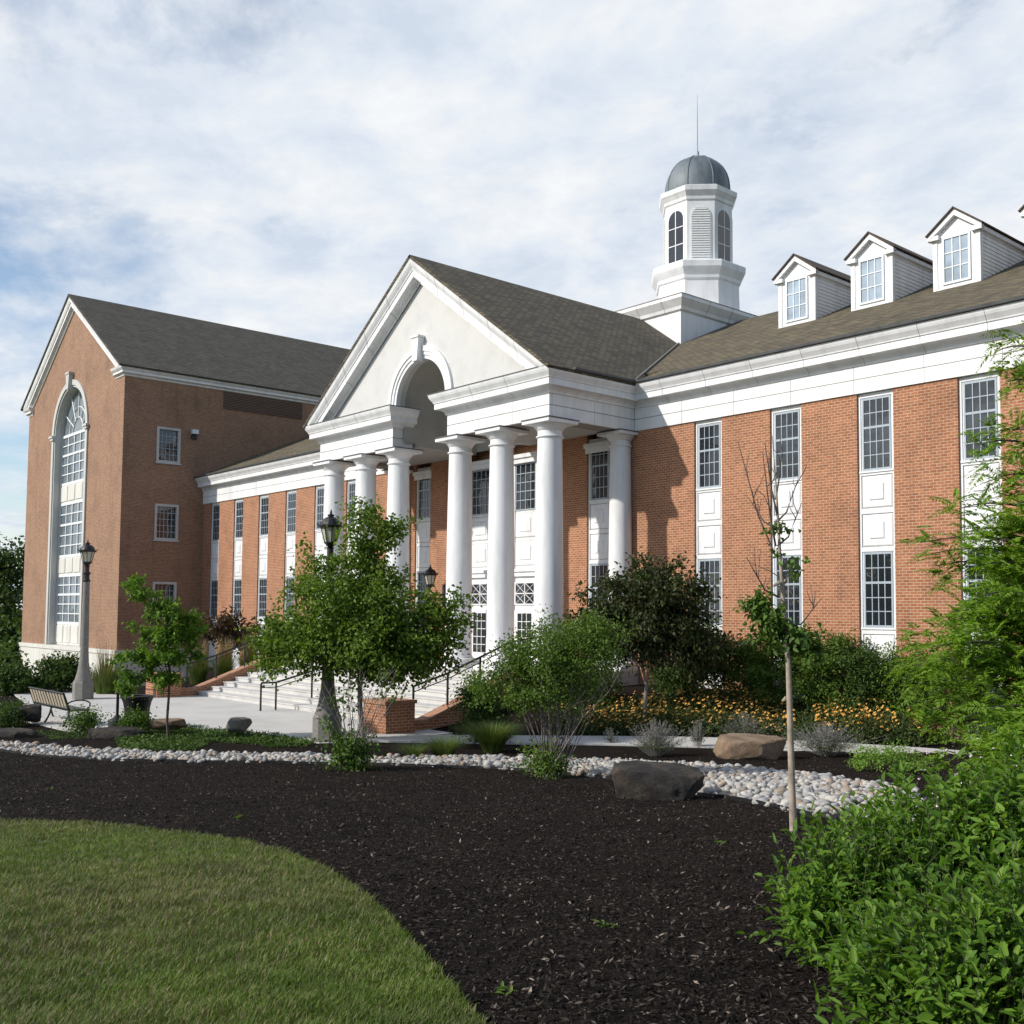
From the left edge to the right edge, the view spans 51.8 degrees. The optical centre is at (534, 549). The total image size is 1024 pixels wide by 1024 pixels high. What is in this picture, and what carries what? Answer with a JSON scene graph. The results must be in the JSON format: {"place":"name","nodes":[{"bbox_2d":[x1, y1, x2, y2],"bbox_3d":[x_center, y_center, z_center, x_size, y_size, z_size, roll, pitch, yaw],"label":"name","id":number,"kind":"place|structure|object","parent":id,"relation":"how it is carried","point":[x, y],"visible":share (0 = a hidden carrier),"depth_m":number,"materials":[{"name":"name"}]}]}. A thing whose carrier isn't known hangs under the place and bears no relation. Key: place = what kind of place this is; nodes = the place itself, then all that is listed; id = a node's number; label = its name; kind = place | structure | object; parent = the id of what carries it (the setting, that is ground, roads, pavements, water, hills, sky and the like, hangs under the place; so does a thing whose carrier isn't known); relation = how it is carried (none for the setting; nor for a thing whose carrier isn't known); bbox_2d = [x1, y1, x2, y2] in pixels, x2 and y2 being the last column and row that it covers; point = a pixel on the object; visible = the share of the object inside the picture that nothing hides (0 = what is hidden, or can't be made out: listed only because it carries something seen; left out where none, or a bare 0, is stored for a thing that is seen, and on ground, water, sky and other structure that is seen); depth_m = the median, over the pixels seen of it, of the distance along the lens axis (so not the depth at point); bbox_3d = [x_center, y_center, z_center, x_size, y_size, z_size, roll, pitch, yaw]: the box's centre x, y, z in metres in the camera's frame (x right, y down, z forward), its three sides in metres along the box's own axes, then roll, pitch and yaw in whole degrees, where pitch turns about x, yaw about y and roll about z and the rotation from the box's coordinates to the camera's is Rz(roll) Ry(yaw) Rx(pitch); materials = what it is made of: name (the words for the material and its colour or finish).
{"place":"outdoors","nodes":[
{"label":"outdoors","id":0,"kind":"place"},
{"bbox_2d":[11,690,452,743],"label":"plaza","id":1,"kind":"structure","parent":0,"point":[210,712],"depth_m":33.75,"materials":[{"name":"concrete"}]},
{"bbox_2d":[28,686,90,726],"bbox_3d":[-14.112,4.631,31.193,0.801,0.973,3.260,3,-5,-41],"label":"park bench","id":2,"kind":"object","parent":1,"relation":"on","point":[51,699],"visible":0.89,"depth_m":30.78,"materials":[{"name":"wood"}]},
{"bbox_2d":[72,540,97,699],"bbox_3d":[-16.789,2.596,39.340,0.684,5.950,0.684,3,-5,-41],"label":"lamp post","id":3,"kind":"object","parent":1,"relation":"on","point":[83,685],"visible":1,"depth_m":39.20,"materials":[{"name":"concrete"}]},
{"bbox_2d":[120,694,154,726],"bbox_3d":[-11.199,4.571,29.645,0.920,0.910,0.920,3,-5,-41],"label":"trash bin","id":4,"kind":"object","parent":1,"relation":"on","point":[144,701],"visible":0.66,"depth_m":29.38,"materials":[{"name":"black metal"}]},
{"bbox_2d":[312,510,342,741],"bbox_3d":[-5.309,1.935,27.154,0.684,5.950,0.684,3,-5,-41],"label":"lamp post","id":5,"kind":"object","parent":1,"relation":"on","point":[330,521],"visible":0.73,"depth_m":26.90,"materials":[{"name":"metal"}]},
{"bbox_2d":[0,817,492,1023],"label":"lawn","id":6,"kind":"structure","parent":0,"point":[106,859],"depth_m":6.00,"materials":[{"name":"green plant"}]},
{"bbox_2d":[452,720,526,752],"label":"ornamental grass","id":7,"kind":"object","parent":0,"point":[492,739],"depth_m":24.34,"materials":[{"name":"green plant"}]},
{"bbox_2d":[0,669,999,1023],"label":"mulch bed","id":8,"kind":"object","parent":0,"point":[442,799],"visible":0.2,"depth_m":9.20,"materials":[{"name":"black wood"}]},
{"bbox_2d":[0,728,37,737],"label":"stone slab","id":9,"kind":"structure","parent":8,"relation":"on","point":[17,733],"depth_m":27.32,"materials":[{"name":"stone"}]},
{"bbox_2d":[0,658,38,695],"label":"shrub","id":10,"kind":"object","parent":8,"relation":"on","point":[14,679],"visible":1,"depth_m":41.39,"materials":[{"name":"green plant"}]},
{"bbox_2d":[0,691,41,727],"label":"shrub","id":11,"kind":"object","parent":8,"relation":"on","point":[8,717],"visible":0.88,"depth_m":30.06,"materials":[{"name":"green plant"}]},
{"bbox_2d":[14,704,41,721],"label":"stone block","id":12,"kind":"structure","parent":8,"relation":"on","point":[34,711],"depth_m":30.27,"materials":[{"name":"stone"}]},
{"bbox_2d":[28,650,93,691],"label":"shrub","id":13,"kind":"object","parent":8,"relation":"on","point":[56,672],"visible":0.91,"depth_m":42.33,"materials":[{"name":"green plant"}]},
{"bbox_2d":[36,729,90,739],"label":"ground cover","id":14,"kind":"object","parent":8,"relation":"on","point":[58,735],"visible":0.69,"depth_m":27.81,"materials":[{"name":"green plant"}]},
{"bbox_2d":[51,703,114,735],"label":"shrub","id":15,"kind":"object","parent":8,"relation":"on","point":[86,720],"visible":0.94,"depth_m":28.26,"materials":[{"name":"green plant"}]},
{"bbox_2d":[90,639,129,694],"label":"ornamental grass","id":16,"kind":"object","parent":8,"relation":"on","point":[106,677],"depth_m":41.48,"materials":[{"name":"plant"}]},
{"bbox_2d":[87,726,145,739],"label":"stone slab","id":17,"kind":"structure","parent":8,"relation":"on","point":[106,732],"depth_m":27.18,"materials":[{"name":"stone"}]},
{"bbox_2d":[112,701,162,733],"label":"shrub","id":18,"kind":"object","parent":8,"relation":"on","point":[140,720],"visible":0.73,"depth_m":27.78,"materials":[{"name":"green plant"}]},
{"bbox_2d":[104,571,209,738],"bbox_3d":[-9.675,2.781,27.046,2.281,4.431,2.021,3,-5,-41],"label":"oak sapling","id":19,"kind":"object","parent":8,"relation":"on","point":[162,638],"visible":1,"depth_m":26.89,"materials":[{"name":"green plant"}]},
{"bbox_2d":[147,718,187,729],"bbox_3d":[-9.836,4.679,28.112,1.085,0.307,0.448,1,-3,-6],"label":"boulder","id":20,"kind":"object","parent":8,"relation":"on","point":[176,723],"depth_m":27.99,"materials":[{"name":"stone"}]},
{"bbox_2d":[180,640,211,683],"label":"ornamental grass","id":21,"kind":"object","parent":8,"relation":"on","point":[198,674],"depth_m":46.49,"materials":[{"name":"plant"}]},
{"bbox_2d":[113,723,317,750],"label":"ground cover","id":22,"kind":"object","parent":8,"relation":"on","point":[148,743],"visible":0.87,"depth_m":26.62,"materials":[{"name":"green plant"}]},
{"bbox_2d":[207,636,239,675],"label":"ornamental grass","id":23,"kind":"object","parent":8,"relation":"on","point":[224,664],"depth_m":46.05,"materials":[{"name":"plant"}]},
{"bbox_2d":[195,605,259,657],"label":"red leaf tree","id":24,"kind":"object","parent":8,"relation":"on","point":[226,625],"visible":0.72,"depth_m":51.47,"materials":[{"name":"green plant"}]},
{"bbox_2d":[226,717,251,731],"bbox_3d":[-7.926,4.699,28.154,0.682,0.390,0.566,0,-3,4],"label":"boulder","id":25,"kind":"object","parent":8,"relation":"on","point":[238,724],"visible":1,"depth_m":27.96,"materials":[{"name":"stone"}]},
{"bbox_2d":[229,632,260,666],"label":"ornamental grass","id":26,"kind":"object","parent":8,"relation":"on","point":[249,653],"depth_m":45.56,"materials":[{"name":"plant"}]},
{"bbox_2d":[234,493,482,743],"bbox_3d":[-4.302,1.785,26.407,5.480,6.406,5.299,3,-5,-41],"label":"maple tree","id":27,"kind":"object","parent":8,"relation":"on","point":[368,625],"visible":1,"depth_m":25.90,"materials":[{"name":"green plant"}]},
{"bbox_2d":[310,663,409,771],"bbox_3d":[-3.275,3.280,19.545,1.800,2.364,1.537,-1,-4,20],"label":"multi stem shrub","id":28,"kind":"object","parent":8,"relation":"on","point":[351,755],"visible":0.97,"depth_m":19.51,"materials":[{"name":"green plant"}]},
{"bbox_2d":[389,741,439,758],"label":"ornamental grass","id":29,"kind":"object","parent":8,"relation":"on","point":[410,751],"depth_m":22.74,"materials":[{"name":"plant"}]},
{"bbox_2d":[0,749,864,819],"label":"edging strip","id":30,"kind":"object","parent":8,"relation":"on","point":[728,797],"visible":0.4,"depth_m":20.55,"materials":[{"name":"black metal"}]},
{"bbox_2d":[410,733,472,755],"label":"ornamental grass","id":31,"kind":"object","parent":8,"relation":"on","point":[446,748],"depth_m":22.91,"materials":[{"name":"plant"}]},
{"bbox_2d":[2,751,942,818],"bbox_3d":[-2.805,3.967,21.081,24.472,1.211,8.207,-2,-4,39],"label":"pebble bed","id":32,"kind":"object","parent":8,"relation":"on","point":[580,775],"visible":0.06,"depth_m":14.30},
{"bbox_2d":[0,740,921,806],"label":"river stones","id":33,"kind":"object","parent":32,"relation":"on","point":[749,781],"visible":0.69,"depth_m":20.27,"materials":[{"name":"grey stone"}]},
{"bbox_2d":[443,676,518,743],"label":"dark shrub","id":34,"kind":"object","parent":8,"relation":"on","point":[478,715],"visible":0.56,"depth_m":26.56,"materials":[{"name":"green plant"}]},
{"bbox_2d":[450,601,644,779],"bbox_3d":[0.167,2.530,18.052,2.770,3.281,2.895,3,-5,-41],"label":"multi stem shrub","id":35,"kind":"object","parent":8,"relation":"on","point":[556,658],"visible":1,"depth_m":17.85,"materials":[{"name":"green plant"}]},
{"bbox_2d":[560,661,629,707],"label":"facade shrub","id":36,"kind":"object","parent":8,"relation":"on","point":[611,683],"visible":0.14,"depth_m":30.95,"materials":[{"name":"green plant"}]},
{"bbox_2d":[552,546,743,728],"bbox_3d":[3.192,2.486,29.524,4.883,5.262,4.561,3,-5,-41],"label":"purple leaf tree","id":37,"kind":"object","parent":8,"relation":"on","point":[656,602],"visible":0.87,"depth_m":29.00,"materials":[{"name":"plant"}]},
{"bbox_2d":[612,760,704,800],"bbox_3d":[1.611,3.186,13.842,1.210,0.741,0.678,0,-3,3],"label":"boulder","id":38,"kind":"object","parent":8,"relation":"on","point":[640,780],"visible":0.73,"depth_m":13.62,"materials":[{"name":"grey stone"}]},
{"bbox_2d":[620,717,701,756],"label":"sage plant","id":39,"kind":"object","parent":8,"relation":"on","point":[655,745],"visible":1,"depth_m":23.89,"materials":[{"name":"grey plant"}]},
{"bbox_2d":[640,662,712,698],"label":"facade shrub","id":40,"kind":"object","parent":8,"relation":"on","point":[666,680],"visible":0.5,"depth_m":31.99,"materials":[{"name":"green plant"}]},
{"bbox_2d":[687,719,705,747],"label":"sage plant","id":41,"kind":"object","parent":8,"relation":"on","point":[697,740],"visible":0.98,"depth_m":26.15,"materials":[{"name":"grey plant"}]},
{"bbox_2d":[679,616,761,703],"bbox_3d":[5.428,3.388,31.444,2.791,2.760,2.777,3,-5,-41],"label":"facade shrub","id":42,"kind":"object","parent":8,"relation":"on","point":[714,676],"visible":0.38,"depth_m":31.02,"materials":[{"name":"green plant"}]},
{"bbox_2d":[540,679,929,746],"bbox_3d":[5.379,4.427,29.088,10.194,1.518,3.748,0,-4,13],"label":"flower drift","id":43,"kind":"object","parent":8,"relation":"on","point":[706,707],"visible":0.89,"depth_m":28.62,"materials":[{"name":"green plant"}]},
{"bbox_2d":[713,733,786,759],"bbox_3d":[4.812,4.485,23.466,1.660,0.685,1.018,0,-3,3],"label":"boulder","id":44,"kind":"object","parent":8,"relation":"on","point":[746,746],"visible":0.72,"depth_m":23.13,"materials":[{"name":"beige stone"}]},
{"bbox_2d":[712,712,799,733],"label":"sage plant","id":45,"kind":"object","parent":8,"relation":"on","point":[742,730],"visible":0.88,"depth_m":27.97,"materials":[{"name":"green plant"}]},
{"bbox_2d":[719,628,805,706],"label":"facade shrub","id":46,"kind":"object","parent":8,"relation":"on","point":[757,671],"visible":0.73,"depth_m":30.29,"materials":[{"name":"green plant"}]},
{"bbox_2d":[732,433,830,830],"bbox_3d":[2.429,0.795,10.373,0.958,4.000,0.624,0,-3,7],"label":"young tree","id":47,"kind":"object","parent":8,"relation":"on","point":[796,639],"visible":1,"depth_m":10.36,"materials":[{"name":"green plant"}]},
{"bbox_2d":[760,618,856,721],"bbox_3d":[7.800,3.562,29.756,2.467,3.234,3.202,3,-5,-41],"label":"facade shrub","id":48,"kind":"object","parent":8,"relation":"on","point":[811,674],"visible":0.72,"depth_m":29.29,"materials":[{"name":"green plant"}]},
{"bbox_2d":[761,719,886,756],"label":"sage plant","id":49,"kind":"object","parent":8,"relation":"on","point":[825,744],"visible":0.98,"depth_m":24.13,"materials":[{"name":"grey plant"}]},
{"bbox_2d":[812,629,901,723],"bbox_3d":[8.956,3.696,28.940,2.268,3.029,2.540,3,-5,-41],"label":"facade shrub","id":50,"kind":"object","parent":8,"relation":"on","point":[860,661],"visible":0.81,"depth_m":28.62,"materials":[{"name":"green plant"}]},
{"bbox_2d":[736,783,1011,974],"bbox_3d":[1.803,1.696,5.284,1.514,1.013,1.237,3,-5,-41],"label":"leafy shrub","id":51,"kind":"object","parent":8,"relation":"on","point":[845,868],"visible":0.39,"depth_m":5.12,"materials":[{"name":"green plant"}]},
{"bbox_2d":[840,736,943,774],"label":"lime ground plant","id":52,"kind":"object","parent":8,"relation":"on","point":[903,757],"visible":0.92,"depth_m":19.96,"materials":[{"name":"green plant"}]},
{"bbox_2d":[863,634,943,727],"bbox_3d":[9.952,3.736,28.337,2.204,2.925,2.474,-1,-4,17],"label":"facade shrub","id":53,"kind":"object","parent":8,"relation":"on","point":[890,666],"visible":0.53,"depth_m":28.16,"materials":[{"name":"green plant"}]},
{"bbox_2d":[789,822,1023,1023],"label":"leafy shrub","id":54,"kind":"object","parent":8,"relation":"on","point":[950,959],"visible":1,"depth_m":3.82,"materials":[{"name":"green plant"}]},
{"bbox_2d":[835,724,1023,898],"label":"flowering shrub","id":55,"kind":"object","parent":8,"relation":"on","point":[1003,811],"visible":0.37,"depth_m":5.25,"materials":[{"name":"green plant"}]},
{"bbox_2d":[884,320,1023,819],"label":"feathery tree","id":56,"kind":"object","parent":8,"relation":"on","point":[1006,570],"visible":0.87,"depth_m":7.20,"materials":[{"name":"green plant"}]},
{"bbox_2d":[911,647,1006,746],"bbox_3d":[11.046,3.795,27.175,2.371,2.876,2.670,3,-5,-41],"label":"facade shrub","id":57,"kind":"object","parent":8,"relation":"on","point":[952,732],"visible":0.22,"depth_m":27.03,"materials":[{"name":"green plant"}]},
{"bbox_2d":[0,0,1023,609],"label":"sky","id":58,"kind":"structure","parent":0,"point":[266,166],"materials":[{"name":"white"}]},
{"bbox_2d":[367,734,975,753],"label":"path","id":59,"kind":"structure","parent":0,"point":[708,742],"depth_m":26.91,"materials":[{"name":"concrete"}]},
{"bbox_3d":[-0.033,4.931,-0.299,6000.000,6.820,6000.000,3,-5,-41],"label":"ground","id":60,"kind":"structure","parent":0,"visible":0},
{"bbox_2d":[0,628,20,655],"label":"background tree","id":61,"kind":"object","parent":60,"relation":"on","point":[12,646],"visible":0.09,"depth_m":72.91,"materials":[{"name":"green plant"}]},
{"bbox_2d":[0,605,21,645],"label":"background tree","id":62,"kind":"object","parent":60,"relation":"on","point":[12,627],"visible":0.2,"depth_m":79.27,"materials":[{"name":"green plant"}]},
{"bbox_2d":[0,576,22,622],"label":"background tree","id":63,"kind":"object","parent":60,"relation":"on","point":[6,599],"visible":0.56,"depth_m":92.58,"materials":[{"name":"green plant"}]},
{"bbox_2d":[0,534,24,621],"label":"background tree","id":64,"kind":"object","parent":60,"relation":"on","point":[9,570],"visible":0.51,"depth_m":104.11,"materials":[{"name":"green plant"}]},
{"bbox_2d":[0,642,38,675],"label":"background tree","id":65,"kind":"object","parent":60,"relation":"on","point":[6,655],"visible":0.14,"depth_m":65.50,"materials":[{"name":"green plant"}]},
{"bbox_2d":[18,294,349,687],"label":"gabled hall","id":66,"kind":"structure","parent":60,"relation":"on","point":[140,419],"depth_m":64.41,"materials":[{"name":"brick"}]},
{"bbox_2d":[57,573,79,624],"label":"window","id":67,"kind":"structure","parent":66,"relation":"in","point":[68,584],"depth_m":67.12,"materials":[{"name":"white glass"}]},
{"bbox_2d":[59,499,82,557],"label":"window","id":68,"kind":"structure","parent":66,"relation":"in","point":[71,512],"depth_m":67.48,"materials":[{"name":"white glass"}]},
{"bbox_2d":[61,391,84,486],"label":"arched window","id":69,"kind":"structure","parent":66,"relation":"in","point":[74,433],"depth_m":67.80,"materials":[{"name":"white glass"}]},
{"bbox_2d":[152,582,176,618],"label":"window","id":70,"kind":"structure","parent":66,"relation":"in","point":[171,586],"depth_m":61.46,"materials":[{"name":"paint"}]},
{"bbox_2d":[153,503,178,541],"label":"window","id":71,"kind":"structure","parent":66,"relation":"in","point":[166,519],"depth_m":61.64,"materials":[{"name":"glass"}]},
{"bbox_2d":[155,426,180,464],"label":"window","id":72,"kind":"structure","parent":66,"relation":"in","point":[168,439],"depth_m":61.91,"materials":[{"name":"glass"}]},
{"bbox_2d":[146,656,271,697],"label":"cheek wall","id":73,"kind":"structure","parent":60,"relation":"on","point":[214,681],"depth_m":41.33,"materials":[{"name":"brick"}]},
{"bbox_2d":[186,634,266,687],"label":"handrail","id":74,"kind":"object","parent":73,"relation":"on","point":[244,648],"visible":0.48,"depth_m":41.91,"materials":[{"name":"black metal"}]},
{"bbox_2d":[198,660,637,718],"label":"stairs","id":75,"kind":"structure","parent":60,"relation":"on","point":[295,695],"depth_m":36.33,"materials":[{"name":"concrete"}]},
{"bbox_2d":[259,666,350,710],"bbox_3d":[-7.268,4.320,36.558,4.898,2.300,0.064,3,-5,-41],"label":"handrail","id":76,"kind":"object","parent":75,"relation":"on","point":[275,687],"visible":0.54,"depth_m":35.28,"materials":[{"name":"black metal"}]},
{"bbox_2d":[363,671,544,733],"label":"cheek wall","id":77,"kind":"structure","parent":60,"relation":"on","point":[399,718],"depth_m":28.84,"materials":[{"name":"brick"}]},
{"bbox_2d":[412,637,534,704],"bbox_3d":[-1.631,3.749,31.328,4.848,2.302,0.064,3,-5,-41],"label":"handrail","id":78,"kind":"object","parent":77,"relation":"on","point":[447,681],"visible":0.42,"depth_m":30.52,"materials":[{"name":"black metal"}]},
{"bbox_2d":[194,104,1023,743],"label":"brick building","id":79,"kind":"structure","parent":60,"relation":"on","point":[520,450],"depth_m":35.95,"materials":[{"name":"brown brick"}]},
{"bbox_2d":[211,580,217,616],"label":"window","id":80,"kind":"structure","parent":79,"relation":"in","point":[214,583],"depth_m":61.64,"materials":[{"name":"glass"}]},
{"bbox_2d":[213,505,219,540],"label":"window","id":81,"kind":"structure","parent":79,"relation":"in","point":[216,509],"depth_m":61.90,"materials":[{"name":"glass"}]},
{"bbox_2d":[234,579,240,615],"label":"window","id":82,"kind":"structure","parent":79,"relation":"in","point":[237,586],"depth_m":59.39,"materials":[{"name":"glass"}]},
{"bbox_2d":[236,501,242,538],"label":"window","id":83,"kind":"structure","parent":79,"relation":"in","point":[239,505],"depth_m":59.66,"materials":[{"name":"glass"}]},
{"bbox_2d":[259,578,266,617],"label":"window","id":84,"kind":"structure","parent":79,"relation":"in","point":[262,581],"depth_m":57.13,"materials":[{"name":"glass"}]},
{"bbox_2d":[260,497,268,535],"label":"window","id":85,"kind":"structure","parent":79,"relation":"in","point":[265,500],"depth_m":57.40,"materials":[{"name":"glass"}]},
{"bbox_2d":[287,492,295,532],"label":"window","id":86,"kind":"structure","parent":79,"relation":"in","point":[291,527],"depth_m":55.15,"materials":[{"name":"glass"}]},
{"bbox_2d":[317,488,323,529],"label":"window","id":87,"kind":"structure","parent":79,"relation":"in","point":[320,491],"depth_m":52.98,"materials":[{"name":"glass"}]},
{"bbox_2d":[418,478,430,518],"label":"window","id":88,"kind":"structure","parent":79,"relation":"in","point":[424,500],"depth_m":46.26,"materials":[{"name":"glass"}]},
{"bbox_2d":[472,610,486,659],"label":"door","id":89,"kind":"structure","parent":79,"relation":"in","point":[481,624],"depth_m":42.83,"materials":[{"name":"white paint"}]},
{"bbox_2d":[472,469,489,515],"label":"window","id":90,"kind":"structure","parent":79,"relation":"in","point":[480,478],"depth_m":43.25,"materials":[{"name":"glass"}]},
{"bbox_2d":[514,610,533,657],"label":"door","id":91,"kind":"structure","parent":79,"relation":"in","point":[519,615],"depth_m":40.85,"materials":[{"name":"white paint"}]},
{"bbox_2d":[515,462,535,510],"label":"window","id":92,"kind":"structure","parent":79,"relation":"in","point":[525,474],"depth_m":41.15,"materials":[{"name":"glass"}]},
{"bbox_2d":[590,564,607,611],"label":"window","id":93,"kind":"structure","parent":79,"relation":"in","point":[596,569],"depth_m":38.04,"materials":[{"name":"paint"}]},
{"bbox_2d":[591,451,608,500],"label":"window","id":94,"kind":"structure","parent":79,"relation":"in","point":[600,460],"depth_m":38.16,"materials":[{"name":"glass"}]},
{"bbox_2d":[698,423,720,488],"bbox_3d":[5.701,-3.037,34.410,0.021,2.100,0.896,3,-5,-41],"label":"window","id":95,"kind":"structure","parent":79,"relation":"in","point":[709,435],"depth_m":34.40,"materials":[{"name":"glass"}]},
{"bbox_2d":[699,559,720,624],"bbox_3d":[5.671,1.390,34.142,0.021,2.130,0.896,3,-5,-41],"label":"window","id":96,"kind":"structure","parent":79,"relation":"in","point":[713,566],"depth_m":34.05,"materials":[{"name":"glass"}]},
{"bbox_2d":[774,410,799,480],"bbox_3d":[7.700,-3.160,32.161,0.021,2.100,0.896,3,-5,-41],"label":"window","id":97,"kind":"structure","parent":79,"relation":"in","point":[787,424],"depth_m":32.14,"materials":[{"name":"glass"}]},
{"bbox_2d":[776,555,800,625],"bbox_3d":[7.671,1.267,31.893,0.021,2.130,0.896,3,-5,-41],"label":"window","id":98,"kind":"structure","parent":79,"relation":"in","point":[792,589],"depth_m":31.81,"materials":[{"name":"glass"}]},
{"bbox_2d":[862,395,891,470],"bbox_3d":[9.700,-3.283,29.912,0.021,2.100,0.896,3,-5,-41],"label":"window","id":99,"kind":"structure","parent":79,"relation":"in","point":[876,411],"depth_m":29.91,"materials":[{"name":"glass"}]},
{"bbox_2d":[864,551,893,627],"bbox_3d":[9.670,1.144,29.644,0.021,2.130,0.896,3,-5,-41],"label":"window","id":100,"kind":"structure","parent":79,"relation":"in","point":[878,566],"depth_m":29.64,"materials":[{"name":"glass"}]},
{"bbox_2d":[963,377,997,460],"bbox_3d":[11.700,-3.405,27.663,0.021,2.100,0.896,3,-5,-41],"label":"window","id":101,"kind":"structure","parent":79,"relation":"in","point":[979,396],"depth_m":27.70,"materials":[{"name":"glass"}]},
{"bbox_2d":[966,547,1000,628],"bbox_3d":[11.670,1.021,27.395,0.021,2.130,0.896,3,-5,-41],"label":"window","id":102,"kind":"structure","parent":79,"relation":"in","point":[974,585],"depth_m":27.60,"materials":[{"name":"paint"}]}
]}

